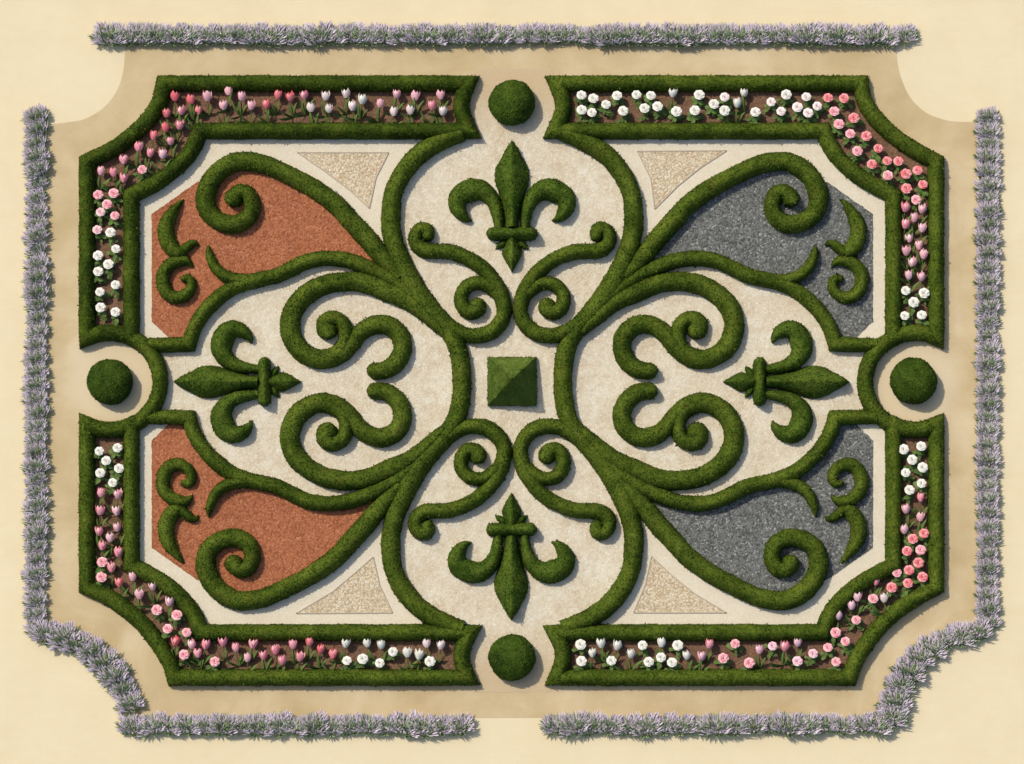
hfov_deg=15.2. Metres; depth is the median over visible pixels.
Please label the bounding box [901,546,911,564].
rose
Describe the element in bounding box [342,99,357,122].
tulip
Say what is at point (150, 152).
tulip
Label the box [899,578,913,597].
rose
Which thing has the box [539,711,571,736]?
lavender bush
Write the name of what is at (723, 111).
rose
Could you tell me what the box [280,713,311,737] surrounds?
lavender bush
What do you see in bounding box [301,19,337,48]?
lavender bush
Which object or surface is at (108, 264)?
rose
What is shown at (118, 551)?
tulip
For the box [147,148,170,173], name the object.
tulip
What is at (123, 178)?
tulip
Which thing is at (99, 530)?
tulip
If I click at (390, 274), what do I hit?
scroll hedge
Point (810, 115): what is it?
rose
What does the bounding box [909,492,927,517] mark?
tulip
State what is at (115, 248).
rose
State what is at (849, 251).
hedge ornament
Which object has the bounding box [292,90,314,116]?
tulip
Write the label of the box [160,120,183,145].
tulip
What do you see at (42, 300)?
lavender bush
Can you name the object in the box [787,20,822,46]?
lavender bush
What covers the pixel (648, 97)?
rose
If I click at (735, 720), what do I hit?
lavender bush
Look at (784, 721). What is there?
lavender bush
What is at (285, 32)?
lavender bush
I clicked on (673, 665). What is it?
rose
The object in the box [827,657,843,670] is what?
rose
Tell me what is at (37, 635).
lavender bush
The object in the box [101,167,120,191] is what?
tulip
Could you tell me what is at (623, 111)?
rose
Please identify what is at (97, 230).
rose
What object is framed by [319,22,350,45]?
lavender bush
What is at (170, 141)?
tulip
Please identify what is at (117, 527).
tulip
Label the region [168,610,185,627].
rose
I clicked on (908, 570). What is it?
rose
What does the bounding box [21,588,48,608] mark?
lavender bush
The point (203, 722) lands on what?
lavender bush
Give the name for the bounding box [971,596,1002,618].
lavender bush
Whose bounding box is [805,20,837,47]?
lavender bush
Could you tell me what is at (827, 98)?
rose
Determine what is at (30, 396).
lavender bush
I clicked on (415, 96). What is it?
tulip
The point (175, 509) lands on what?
hedge ornament
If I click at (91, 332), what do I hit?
box hedge
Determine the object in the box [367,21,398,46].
lavender bush
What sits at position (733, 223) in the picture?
gravel panel
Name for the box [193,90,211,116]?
tulip
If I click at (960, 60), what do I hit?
ground
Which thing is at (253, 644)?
tulip
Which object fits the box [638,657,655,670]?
rose
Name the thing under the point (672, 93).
tulip
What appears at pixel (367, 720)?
lavender bush
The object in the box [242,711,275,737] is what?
lavender bush
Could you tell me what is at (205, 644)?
tulip
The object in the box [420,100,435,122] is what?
tulip
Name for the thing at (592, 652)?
tulip
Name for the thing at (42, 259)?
lavender bush
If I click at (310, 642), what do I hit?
tulip
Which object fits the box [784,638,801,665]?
tulip
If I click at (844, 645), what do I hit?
rose
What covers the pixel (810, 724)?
lavender bush
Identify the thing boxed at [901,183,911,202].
rose
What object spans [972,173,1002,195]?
lavender bush
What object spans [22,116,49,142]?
lavender bush
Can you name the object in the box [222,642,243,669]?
tulip
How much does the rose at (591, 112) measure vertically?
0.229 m
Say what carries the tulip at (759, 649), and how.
on the soil bed at (853, 635)
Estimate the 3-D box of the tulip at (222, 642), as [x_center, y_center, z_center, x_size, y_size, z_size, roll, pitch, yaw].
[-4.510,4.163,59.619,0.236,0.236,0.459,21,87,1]
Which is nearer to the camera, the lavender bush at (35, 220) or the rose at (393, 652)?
the rose at (393, 652)
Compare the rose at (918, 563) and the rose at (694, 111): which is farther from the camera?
the rose at (694, 111)
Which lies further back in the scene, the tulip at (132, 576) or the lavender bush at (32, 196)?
the lavender bush at (32, 196)
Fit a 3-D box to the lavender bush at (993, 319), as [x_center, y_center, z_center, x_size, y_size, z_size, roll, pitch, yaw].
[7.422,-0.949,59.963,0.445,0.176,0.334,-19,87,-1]
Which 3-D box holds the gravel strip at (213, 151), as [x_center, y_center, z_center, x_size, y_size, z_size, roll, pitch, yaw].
[-3.375,-2.262,60.126,5.184,0.001,3.362,0,86,0]
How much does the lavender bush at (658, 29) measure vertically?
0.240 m
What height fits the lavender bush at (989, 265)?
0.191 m
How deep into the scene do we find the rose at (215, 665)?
59.54 m
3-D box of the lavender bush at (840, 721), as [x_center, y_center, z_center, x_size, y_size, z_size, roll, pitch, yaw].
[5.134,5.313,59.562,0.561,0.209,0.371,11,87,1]
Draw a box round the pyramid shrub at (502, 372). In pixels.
[486,356,537,406]
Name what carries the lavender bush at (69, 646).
on the ground
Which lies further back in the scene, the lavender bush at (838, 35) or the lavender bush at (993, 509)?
the lavender bush at (838, 35)
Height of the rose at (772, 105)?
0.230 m
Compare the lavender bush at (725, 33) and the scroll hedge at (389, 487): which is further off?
the lavender bush at (725, 33)
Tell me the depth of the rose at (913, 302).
59.87 m
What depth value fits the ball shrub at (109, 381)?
59.67 m
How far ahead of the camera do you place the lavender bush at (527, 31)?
60.21 m
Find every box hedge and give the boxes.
[77,74,481,348]
[77,413,482,687]
[543,74,945,349]
[543,413,945,686]
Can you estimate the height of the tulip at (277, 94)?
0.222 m
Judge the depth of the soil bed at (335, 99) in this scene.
60.23 m
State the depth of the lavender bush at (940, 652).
59.62 m
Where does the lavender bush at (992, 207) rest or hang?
on the ground
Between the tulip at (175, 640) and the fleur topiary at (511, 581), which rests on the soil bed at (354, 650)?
the tulip at (175, 640)
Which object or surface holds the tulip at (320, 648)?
on the soil bed at (354, 650)
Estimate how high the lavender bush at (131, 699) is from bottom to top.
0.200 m
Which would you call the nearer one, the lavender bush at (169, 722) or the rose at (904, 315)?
the lavender bush at (169, 722)
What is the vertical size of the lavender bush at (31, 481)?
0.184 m
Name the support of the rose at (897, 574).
on the soil bed at (853, 635)
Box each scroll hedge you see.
[146,130,511,381]
[147,378,511,631]
[512,130,877,381]
[512,379,877,631]
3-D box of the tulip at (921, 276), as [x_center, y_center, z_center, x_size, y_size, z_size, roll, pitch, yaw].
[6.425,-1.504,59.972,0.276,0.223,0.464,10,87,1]
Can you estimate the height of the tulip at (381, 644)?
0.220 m
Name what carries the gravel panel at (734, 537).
on the gravel strip at (737, 610)
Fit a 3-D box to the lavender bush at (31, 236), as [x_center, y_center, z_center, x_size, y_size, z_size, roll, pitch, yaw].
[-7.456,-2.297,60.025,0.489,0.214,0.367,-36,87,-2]
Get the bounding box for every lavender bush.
[19,346,50,368]
[19,373,51,394]
[19,455,52,475]
[20,102,49,125]
[20,221,49,247]
[20,386,48,406]
[20,491,51,516]
[20,561,49,583]
[21,130,47,155]
[21,141,51,167]
[21,507,51,526]
[21,518,50,545]
[21,573,47,596]
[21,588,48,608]
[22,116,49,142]
[22,155,51,182]
[22,238,48,258]
[22,263,51,288]
[22,280,51,303]
[22,359,50,381]
[22,440,48,460]
[22,468,47,489]
[22,533,49,555]
[22,548,48,568]
[22,602,49,622]
[23,186,47,206]
[23,199,48,218]
[23,251,50,271]
[23,291,51,313]
[23,333,46,352]
[23,399,50,422]
[23,414,50,436]
[23,427,49,447]
[23,480,49,501]
[23,615,48,636]
[24,172,48,190]
[24,213,49,230]
[24,305,49,327]
[24,319,50,341]
[29,618,59,644]
[42,619,80,651]
[59,630,92,653]
[72,635,107,664]
[84,647,121,672]
[87,20,127,46]
[96,659,132,688]
[105,675,137,699]
[111,24,139,46]
[112,689,146,714]
[114,713,146,736]
[125,20,156,45]
[134,709,167,738]
[141,20,172,45]
[150,713,183,735]
[157,20,191,46]
[169,712,202,735]
[170,22,206,47]
[191,23,220,45]
[192,712,219,737]
[206,22,236,45]
[206,712,240,736]
[224,22,251,44]
[227,713,255,735]
[237,19,270,46]
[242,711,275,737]
[254,20,287,48]
[261,709,295,738]
[273,22,301,45]
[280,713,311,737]
[287,21,317,47]
[296,708,331,738]
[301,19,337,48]
[316,714,346,738]
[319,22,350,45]
[335,21,367,45]
[336,712,365,736]
[352,20,382,46]
[352,713,384,736]
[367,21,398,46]
[371,712,402,736]
[384,22,413,44]
[385,710,422,738]
[398,21,433,46]
[405,709,440,739]
[412,20,449,46]
[425,713,454,736]
[434,21,462,45]
[441,711,475,736]
[449,23,480,46]
[462,20,498,46]
[481,23,513,46]
[501,24,527,44]
[513,21,542,45]
[529,22,560,45]
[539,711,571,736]
[548,22,575,44]
[557,709,592,739]
[564,23,591,45]
[574,709,608,737]
[579,21,609,45]
[594,21,627,48]
[596,713,627,735]
[609,21,642,46]
[610,711,644,736]
[625,21,658,46]
[627,711,663,739]
[642,19,676,46]
[646,711,680,737]
[655,20,693,47]
[665,712,698,737]
[676,22,708,46]
[684,713,716,736]
[694,21,723,46]
[697,710,734,738]
[708,21,741,45]
[719,711,751,737]
[723,22,755,46]
[737,711,767,734]
[742,22,771,45]
[757,22,788,46]
[758,712,787,734]
[769,710,806,737]
[774,23,804,46]
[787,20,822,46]
[787,711,824,737]
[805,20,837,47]
[811,712,838,734]
[818,21,854,46]
[829,713,859,736]
[836,21,872,47]
[847,711,874,734]
[853,20,887,47]
[859,711,896,737]
[870,22,902,47]
[873,686,915,712]
[875,702,909,728]
[883,671,917,694]
[887,655,927,682]
[890,22,918,45]
[898,645,936,668]
[910,634,949,659]
[929,626,959,649]
[943,620,978,647]
[962,619,995,642]
[971,117,1000,138]
[971,227,1002,247]
[971,350,1004,372]
[971,556,1000,576]
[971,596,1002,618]
[972,144,1001,164]
[972,160,1000,178]
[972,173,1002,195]
[972,215,1000,232]
[972,256,1000,275]
[972,268,1001,288]
[972,284,1000,302]
[972,335,1001,356]
[972,394,1001,411]
[972,406,1001,424]
[972,435,999,451]
[972,572,998,588]
[972,611,1002,629]
[973,105,1000,124]
[973,199,1002,220]
[973,241,1001,262]
[973,295,1002,318]
[973,325,999,344]
[973,377,1001,400]
[973,447,1001,467]
[973,486,1002,508]
[973,584,1000,601]
[974,133,1001,149]
[974,310,1000,330]
[974,420,1002,438]
[974,474,1001,493]
[974,503,1001,519]
[974,516,1000,535]
[974,528,1001,548]
[974,542,1000,562]
[975,189,1000,203]
[975,367,999,383]
[975,463,1002,480]
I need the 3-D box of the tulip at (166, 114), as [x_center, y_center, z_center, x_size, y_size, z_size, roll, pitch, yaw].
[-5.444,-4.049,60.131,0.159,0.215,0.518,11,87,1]
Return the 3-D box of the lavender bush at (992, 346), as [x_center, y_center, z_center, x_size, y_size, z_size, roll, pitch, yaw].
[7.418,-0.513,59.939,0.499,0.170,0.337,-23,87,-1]
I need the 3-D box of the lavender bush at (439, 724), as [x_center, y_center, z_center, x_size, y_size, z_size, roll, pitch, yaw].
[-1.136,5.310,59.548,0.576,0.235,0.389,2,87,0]
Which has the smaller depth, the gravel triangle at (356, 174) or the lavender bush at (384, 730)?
the lavender bush at (384, 730)
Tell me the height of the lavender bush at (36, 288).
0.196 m
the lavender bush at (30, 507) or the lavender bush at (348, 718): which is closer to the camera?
the lavender bush at (348, 718)
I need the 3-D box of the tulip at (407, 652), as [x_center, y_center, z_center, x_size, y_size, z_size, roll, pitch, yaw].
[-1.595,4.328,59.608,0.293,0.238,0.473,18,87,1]
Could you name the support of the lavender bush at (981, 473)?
on the ground
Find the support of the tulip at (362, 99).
on the soil bed at (335, 99)
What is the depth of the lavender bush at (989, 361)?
59.91 m
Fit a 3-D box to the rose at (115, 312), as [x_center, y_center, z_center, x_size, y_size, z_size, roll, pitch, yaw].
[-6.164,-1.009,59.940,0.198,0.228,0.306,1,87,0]
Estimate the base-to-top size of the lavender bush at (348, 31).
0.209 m
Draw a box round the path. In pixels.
[47,39,977,717]
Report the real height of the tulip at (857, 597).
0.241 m
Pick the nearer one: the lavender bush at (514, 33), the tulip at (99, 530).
the tulip at (99, 530)
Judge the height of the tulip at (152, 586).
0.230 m
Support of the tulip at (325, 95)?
on the soil bed at (335, 99)
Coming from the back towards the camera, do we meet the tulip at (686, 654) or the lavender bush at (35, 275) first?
the lavender bush at (35, 275)
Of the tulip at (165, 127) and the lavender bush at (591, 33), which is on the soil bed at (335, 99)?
the tulip at (165, 127)
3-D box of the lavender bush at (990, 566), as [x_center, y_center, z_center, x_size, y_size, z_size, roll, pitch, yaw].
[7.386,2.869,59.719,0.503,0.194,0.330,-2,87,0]
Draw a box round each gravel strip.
[140,139,421,337]
[140,424,423,624]
[599,424,884,624]
[602,139,885,337]
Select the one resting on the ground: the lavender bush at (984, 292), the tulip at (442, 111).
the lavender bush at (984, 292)
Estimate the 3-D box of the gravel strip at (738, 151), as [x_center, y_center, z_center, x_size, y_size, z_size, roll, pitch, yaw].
[3.387,-2.262,60.126,5.189,0.001,3.362,0,86,0]
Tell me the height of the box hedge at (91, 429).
0.332 m
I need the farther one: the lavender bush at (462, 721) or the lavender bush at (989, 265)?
the lavender bush at (989, 265)
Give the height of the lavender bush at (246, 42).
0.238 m
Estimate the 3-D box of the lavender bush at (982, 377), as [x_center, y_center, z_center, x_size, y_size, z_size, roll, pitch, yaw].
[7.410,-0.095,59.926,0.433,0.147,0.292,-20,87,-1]
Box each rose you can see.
[92,225,106,242]
[93,190,104,207]
[93,250,103,267]
[93,267,106,283]
[93,447,105,464]
[94,208,107,225]
[94,287,110,300]
[94,468,108,484]
[95,303,106,321]
[95,557,108,574]
[95,572,109,587]
[99,199,116,212]
[100,456,113,470]
[102,228,117,247]
[102,259,113,279]
[105,478,120,494]
[106,188,122,206]
[106,244,121,264]
[108,211,121,227]
[108,443,123,458]
[109,463,123,480]
[110,280,119,297]
[110,307,122,324]
[133,165,150,181]
[150,604,164,621]
[161,624,175,637]
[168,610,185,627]
[178,628,191,645]
[178,650,189,665]
[205,657,221,670]
[340,656,356,669]
[354,654,371,667]
[372,658,386,669]
[385,647,401,659]
[422,656,438,669]
[571,639,588,656]
[573,656,588,669]
[574,90,589,106]
[575,105,587,122]
[585,108,600,122]
[586,93,597,111]
[597,100,612,117]
[601,656,618,670]
[610,91,624,106]
[616,106,629,122]
[631,90,642,108]
[637,641,648,657]
[638,103,649,120]
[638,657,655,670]
[642,91,655,110]
[649,101,667,119]
[652,653,668,669]
[665,658,681,670]
[667,106,684,122]
[668,640,682,660]
[686,105,703,122]
[691,90,705,107]
[705,99,718,116]
[713,653,730,669]
[716,105,731,122]
[717,92,732,108]
[726,639,743,656]
[741,657,754,669]
[745,107,762,122]
[764,97,778,113]
[764,641,777,658]
[773,107,790,122]
[776,89,794,106]
[791,102,802,120]
[791,656,802,670]
[800,108,816,122]
[801,92,812,109]
[804,649,820,666]
[813,102,822,118]
[820,93,832,111]
[820,643,835,660]
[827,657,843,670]
[828,107,841,123]
[829,627,841,645]
[831,119,844,137]
[836,93,852,109]
[837,637,852,654]
[842,129,857,145]
[846,113,863,126]
[847,146,864,162]
[848,615,863,630]
[858,131,873,148]
[864,594,877,613]
[865,159,879,175]
[869,144,882,163]
[880,156,893,172]
[881,170,893,185]
[882,582,898,597]
[891,569,904,586]
[893,156,903,174]
[896,169,913,184]
[899,444,912,460]
[899,565,914,580]
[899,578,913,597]
[900,311,912,325]
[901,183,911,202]
[901,286,909,303]
[901,468,914,483]
[901,485,914,504]
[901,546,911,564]
[903,455,920,471]
[904,534,919,552]
[908,297,919,315]
[910,166,926,181]
[910,195,923,211]
[912,441,927,459]
[912,558,923,574]
[913,462,928,476]
[913,479,927,493]
[913,572,927,586]
[915,180,928,199]
[915,288,928,304]
[915,310,929,325]
[915,545,925,563]
[917,528,928,546]
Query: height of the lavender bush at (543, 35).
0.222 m
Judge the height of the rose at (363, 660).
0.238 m
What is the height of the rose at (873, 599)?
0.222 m
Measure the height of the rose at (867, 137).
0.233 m
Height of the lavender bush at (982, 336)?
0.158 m
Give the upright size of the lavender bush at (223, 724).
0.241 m
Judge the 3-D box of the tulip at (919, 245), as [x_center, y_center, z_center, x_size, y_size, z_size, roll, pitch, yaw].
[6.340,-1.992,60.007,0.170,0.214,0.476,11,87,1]
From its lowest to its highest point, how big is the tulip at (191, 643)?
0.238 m
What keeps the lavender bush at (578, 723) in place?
on the ground
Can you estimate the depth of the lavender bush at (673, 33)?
60.17 m
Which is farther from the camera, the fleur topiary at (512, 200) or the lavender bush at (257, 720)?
the fleur topiary at (512, 200)
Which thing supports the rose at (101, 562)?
on the soil bed at (354, 650)
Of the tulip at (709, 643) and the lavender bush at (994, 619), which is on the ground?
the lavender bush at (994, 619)
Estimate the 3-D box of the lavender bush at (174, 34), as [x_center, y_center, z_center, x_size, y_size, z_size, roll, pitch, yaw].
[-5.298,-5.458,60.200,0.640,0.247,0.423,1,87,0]
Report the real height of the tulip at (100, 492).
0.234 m
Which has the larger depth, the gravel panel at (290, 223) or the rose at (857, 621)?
the gravel panel at (290, 223)
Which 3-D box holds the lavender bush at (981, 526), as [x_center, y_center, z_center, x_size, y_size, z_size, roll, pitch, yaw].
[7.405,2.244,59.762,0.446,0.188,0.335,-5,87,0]
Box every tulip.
[93,166,110,190]
[93,540,108,568]
[94,487,104,513]
[94,504,107,530]
[94,525,102,550]
[97,531,113,558]
[97,561,115,587]
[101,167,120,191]
[102,546,122,573]
[104,489,123,514]
[105,506,120,533]
[105,522,124,548]
[107,577,128,607]
[110,173,128,200]
[111,154,127,182]
[117,572,142,598]
[124,140,143,168]
[134,588,143,610]
[135,147,154,172]
[137,582,161,607]
[139,130,157,157]
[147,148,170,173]
[155,108,170,137]
[156,122,169,150]
[157,135,176,162]
[157,596,173,621]
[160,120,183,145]
[164,91,181,117]
[168,105,187,133]
[171,635,179,656]
[179,638,197,664]
[180,94,194,121]
[183,105,201,129]
[188,648,203,668]
[189,639,211,667]
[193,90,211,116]
[209,636,226,662]
[211,100,228,123]
[217,86,231,113]
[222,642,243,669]
[231,91,246,118]
[233,99,255,123]
[239,639,257,662]
[239,652,256,670]
[255,98,270,122]
[259,650,271,669]
[265,90,281,115]
[268,644,284,669]
[277,655,286,671]
[279,90,296,120]
[285,639,297,664]
[288,649,306,670]
[289,637,315,661]
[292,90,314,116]
[306,102,318,122]
[307,643,325,668]
[314,90,329,118]
[317,103,332,123]
[320,648,337,672]
[329,638,350,663]
[334,88,349,116]
[342,94,367,121]
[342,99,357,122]
[357,639,370,664]
[365,98,383,122]
[368,640,385,666]
[377,106,401,123]
[383,89,403,115]
[398,647,418,669]
[400,90,423,117]
[406,104,414,123]
[408,648,423,670]
[411,639,430,666]
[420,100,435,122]
[427,89,448,116]
[428,640,444,664]
[436,106,446,123]
[578,647,595,670]
[592,638,608,664]
[601,639,621,664]
[614,648,643,673]
[654,637,665,663]
[659,88,677,113]
[678,650,698,671]
[693,639,713,664]
[697,651,709,669]
[725,97,744,122]
[730,88,747,114]
[746,645,765,669]
[769,640,789,667]
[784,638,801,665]
[829,611,841,635]
[839,599,855,626]
[847,592,868,617]
[860,580,881,602]
[869,591,889,616]
[899,256,917,283]
[900,218,912,244]
[900,245,910,272]
[900,269,919,295]
[900,523,909,551]
[901,201,911,220]
[901,233,915,261]
[901,503,915,527]
[904,212,918,240]
[904,248,927,276]
[907,512,926,536]
[909,203,927,228]
[909,223,926,247]
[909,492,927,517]
[911,239,922,268]
[916,271,929,298]
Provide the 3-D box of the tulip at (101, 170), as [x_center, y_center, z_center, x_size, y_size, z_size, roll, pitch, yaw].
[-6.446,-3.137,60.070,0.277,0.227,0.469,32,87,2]
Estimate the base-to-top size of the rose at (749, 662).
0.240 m
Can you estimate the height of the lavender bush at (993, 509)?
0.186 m
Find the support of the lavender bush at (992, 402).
on the ground
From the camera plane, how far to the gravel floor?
59.99 m
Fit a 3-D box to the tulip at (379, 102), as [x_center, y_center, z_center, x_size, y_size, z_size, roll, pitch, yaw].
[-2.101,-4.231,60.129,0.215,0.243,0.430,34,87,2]
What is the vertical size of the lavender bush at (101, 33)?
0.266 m
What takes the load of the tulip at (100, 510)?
on the soil bed at (354, 650)
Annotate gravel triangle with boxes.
[296,557,392,613]
[298,152,388,207]
[633,556,726,612]
[637,150,725,208]
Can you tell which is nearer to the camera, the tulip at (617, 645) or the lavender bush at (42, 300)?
the tulip at (617, 645)
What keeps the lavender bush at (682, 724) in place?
on the ground
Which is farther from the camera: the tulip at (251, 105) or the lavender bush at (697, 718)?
the tulip at (251, 105)
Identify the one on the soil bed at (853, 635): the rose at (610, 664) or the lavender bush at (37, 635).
the rose at (610, 664)
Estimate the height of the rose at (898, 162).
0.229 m
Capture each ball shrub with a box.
[86,358,132,404]
[488,79,534,125]
[488,633,535,681]
[889,357,937,404]
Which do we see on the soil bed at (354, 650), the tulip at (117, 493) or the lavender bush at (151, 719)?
the tulip at (117, 493)
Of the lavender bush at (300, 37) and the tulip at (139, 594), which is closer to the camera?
the tulip at (139, 594)
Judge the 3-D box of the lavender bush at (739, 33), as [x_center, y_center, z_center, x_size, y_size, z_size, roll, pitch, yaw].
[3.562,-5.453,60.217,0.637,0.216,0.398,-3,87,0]
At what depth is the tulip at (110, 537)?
59.68 m
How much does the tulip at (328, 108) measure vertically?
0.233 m
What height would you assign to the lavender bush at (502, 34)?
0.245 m
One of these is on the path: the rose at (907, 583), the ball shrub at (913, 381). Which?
the ball shrub at (913, 381)
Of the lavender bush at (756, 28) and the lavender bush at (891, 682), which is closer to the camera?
the lavender bush at (891, 682)
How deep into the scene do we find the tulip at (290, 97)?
60.12 m
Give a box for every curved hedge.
[127,333,168,430]
[856,333,898,430]
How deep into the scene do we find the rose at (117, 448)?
59.80 m
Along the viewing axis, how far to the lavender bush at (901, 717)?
59.54 m
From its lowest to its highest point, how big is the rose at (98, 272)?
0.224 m
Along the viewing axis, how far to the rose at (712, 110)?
60.12 m
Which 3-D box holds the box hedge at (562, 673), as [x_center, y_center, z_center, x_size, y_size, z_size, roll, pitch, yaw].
[4.167,3.470,59.668,7.557,0.336,3.381,-32,87,-2]
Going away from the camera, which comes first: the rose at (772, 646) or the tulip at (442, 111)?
the rose at (772, 646)
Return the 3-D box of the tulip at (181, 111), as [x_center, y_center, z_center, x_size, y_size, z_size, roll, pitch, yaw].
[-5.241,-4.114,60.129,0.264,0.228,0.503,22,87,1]
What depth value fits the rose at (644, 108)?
60.07 m
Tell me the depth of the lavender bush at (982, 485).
59.80 m
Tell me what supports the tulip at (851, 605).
on the soil bed at (853, 635)
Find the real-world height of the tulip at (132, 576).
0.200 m
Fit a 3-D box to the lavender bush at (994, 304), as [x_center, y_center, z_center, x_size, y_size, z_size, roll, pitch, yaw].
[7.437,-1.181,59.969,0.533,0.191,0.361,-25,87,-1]
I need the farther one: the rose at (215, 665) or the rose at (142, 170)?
the rose at (142, 170)
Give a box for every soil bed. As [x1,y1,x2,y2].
[95,92,455,325]
[95,437,455,668]
[568,92,927,324]
[569,437,927,668]
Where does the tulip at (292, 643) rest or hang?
on the soil bed at (354, 650)
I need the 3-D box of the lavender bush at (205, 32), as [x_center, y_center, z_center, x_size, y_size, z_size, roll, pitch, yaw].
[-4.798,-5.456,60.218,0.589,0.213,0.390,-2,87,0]
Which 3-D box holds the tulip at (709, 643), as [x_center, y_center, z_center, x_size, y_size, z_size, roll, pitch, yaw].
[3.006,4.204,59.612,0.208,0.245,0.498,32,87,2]
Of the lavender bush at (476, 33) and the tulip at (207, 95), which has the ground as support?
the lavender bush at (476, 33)
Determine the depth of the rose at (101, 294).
59.94 m
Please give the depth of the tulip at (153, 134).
60.05 m
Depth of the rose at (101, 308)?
59.88 m
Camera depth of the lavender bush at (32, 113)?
60.14 m
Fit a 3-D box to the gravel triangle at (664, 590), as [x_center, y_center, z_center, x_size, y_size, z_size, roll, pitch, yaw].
[2.613,3.155,59.787,1.456,0.008,0.890,0,86,0]
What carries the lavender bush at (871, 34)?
on the ground
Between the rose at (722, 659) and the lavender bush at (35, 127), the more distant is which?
the lavender bush at (35, 127)
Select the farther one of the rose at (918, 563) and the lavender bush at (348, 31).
the lavender bush at (348, 31)
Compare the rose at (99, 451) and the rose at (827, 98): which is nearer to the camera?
the rose at (99, 451)
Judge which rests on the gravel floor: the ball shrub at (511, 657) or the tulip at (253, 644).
the ball shrub at (511, 657)
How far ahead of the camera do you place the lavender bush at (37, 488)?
59.80 m
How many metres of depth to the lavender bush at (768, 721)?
59.56 m
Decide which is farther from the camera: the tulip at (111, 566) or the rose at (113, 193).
the rose at (113, 193)
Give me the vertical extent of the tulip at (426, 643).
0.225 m
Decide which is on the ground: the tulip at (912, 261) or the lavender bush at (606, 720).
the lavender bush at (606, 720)
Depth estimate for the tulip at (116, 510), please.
59.69 m
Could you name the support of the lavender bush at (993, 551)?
on the ground
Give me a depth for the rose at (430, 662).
59.53 m
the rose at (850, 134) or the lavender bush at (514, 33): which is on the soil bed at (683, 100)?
the rose at (850, 134)
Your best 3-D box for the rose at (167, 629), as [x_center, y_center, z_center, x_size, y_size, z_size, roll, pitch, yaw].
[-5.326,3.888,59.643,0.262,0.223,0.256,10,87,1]
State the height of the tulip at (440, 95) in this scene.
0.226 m
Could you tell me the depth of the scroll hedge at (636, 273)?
59.91 m
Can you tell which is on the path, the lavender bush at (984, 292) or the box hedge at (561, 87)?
the box hedge at (561, 87)
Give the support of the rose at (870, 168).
on the soil bed at (683, 100)
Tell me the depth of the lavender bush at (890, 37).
60.20 m
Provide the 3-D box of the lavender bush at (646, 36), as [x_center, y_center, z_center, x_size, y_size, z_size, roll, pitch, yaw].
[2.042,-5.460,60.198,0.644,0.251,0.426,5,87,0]
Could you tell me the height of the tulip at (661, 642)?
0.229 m
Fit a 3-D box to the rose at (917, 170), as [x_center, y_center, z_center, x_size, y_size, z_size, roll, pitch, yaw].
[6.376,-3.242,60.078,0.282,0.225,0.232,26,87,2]
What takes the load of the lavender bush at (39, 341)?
on the ground
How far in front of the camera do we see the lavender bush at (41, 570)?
59.71 m
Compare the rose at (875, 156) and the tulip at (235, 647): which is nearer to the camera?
the tulip at (235, 647)
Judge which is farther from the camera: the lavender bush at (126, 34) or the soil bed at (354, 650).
the lavender bush at (126, 34)
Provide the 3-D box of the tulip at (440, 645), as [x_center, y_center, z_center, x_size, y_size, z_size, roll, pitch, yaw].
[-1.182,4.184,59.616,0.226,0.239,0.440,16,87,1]
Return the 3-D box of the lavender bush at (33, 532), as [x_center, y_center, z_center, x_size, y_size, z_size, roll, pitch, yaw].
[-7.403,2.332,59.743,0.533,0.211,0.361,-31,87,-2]
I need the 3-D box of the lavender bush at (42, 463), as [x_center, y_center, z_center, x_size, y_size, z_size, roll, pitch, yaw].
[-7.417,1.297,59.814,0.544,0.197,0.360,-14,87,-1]
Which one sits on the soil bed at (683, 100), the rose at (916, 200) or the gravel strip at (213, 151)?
the rose at (916, 200)
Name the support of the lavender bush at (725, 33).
on the ground
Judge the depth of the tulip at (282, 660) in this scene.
59.52 m
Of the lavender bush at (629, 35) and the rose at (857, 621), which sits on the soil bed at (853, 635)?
the rose at (857, 621)
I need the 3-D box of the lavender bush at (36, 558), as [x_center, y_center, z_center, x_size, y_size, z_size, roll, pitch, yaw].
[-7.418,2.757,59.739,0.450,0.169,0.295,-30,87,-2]
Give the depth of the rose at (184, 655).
59.53 m
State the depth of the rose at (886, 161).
60.07 m
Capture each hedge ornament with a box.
[155,199,199,305]
[155,457,198,563]
[824,457,869,562]
[825,199,868,304]
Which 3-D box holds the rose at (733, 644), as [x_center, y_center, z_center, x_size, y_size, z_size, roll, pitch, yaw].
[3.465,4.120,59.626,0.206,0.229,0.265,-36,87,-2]
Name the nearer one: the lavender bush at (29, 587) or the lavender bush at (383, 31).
the lavender bush at (29, 587)
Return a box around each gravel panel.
[151,171,373,336]
[151,424,372,590]
[651,425,873,590]
[653,171,873,336]
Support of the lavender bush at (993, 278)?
on the ground
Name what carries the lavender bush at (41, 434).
on the ground
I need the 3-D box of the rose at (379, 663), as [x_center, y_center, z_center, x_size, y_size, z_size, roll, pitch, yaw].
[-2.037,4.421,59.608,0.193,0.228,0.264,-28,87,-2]
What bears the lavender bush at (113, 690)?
on the ground
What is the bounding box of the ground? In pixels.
[0,0,1023,763]
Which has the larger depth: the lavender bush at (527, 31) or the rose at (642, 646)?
the lavender bush at (527, 31)
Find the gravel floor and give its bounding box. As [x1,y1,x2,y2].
[161,69,864,691]
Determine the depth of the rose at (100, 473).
59.73 m
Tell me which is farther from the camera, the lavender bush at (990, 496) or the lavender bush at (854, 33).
the lavender bush at (854, 33)
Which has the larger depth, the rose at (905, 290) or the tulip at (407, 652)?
the rose at (905, 290)
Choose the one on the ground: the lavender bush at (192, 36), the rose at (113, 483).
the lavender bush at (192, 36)
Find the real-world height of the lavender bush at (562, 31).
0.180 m
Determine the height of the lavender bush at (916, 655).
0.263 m
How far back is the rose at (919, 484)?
59.75 m
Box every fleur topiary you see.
[173,320,302,443]
[447,493,575,619]
[448,139,576,272]
[723,320,849,443]

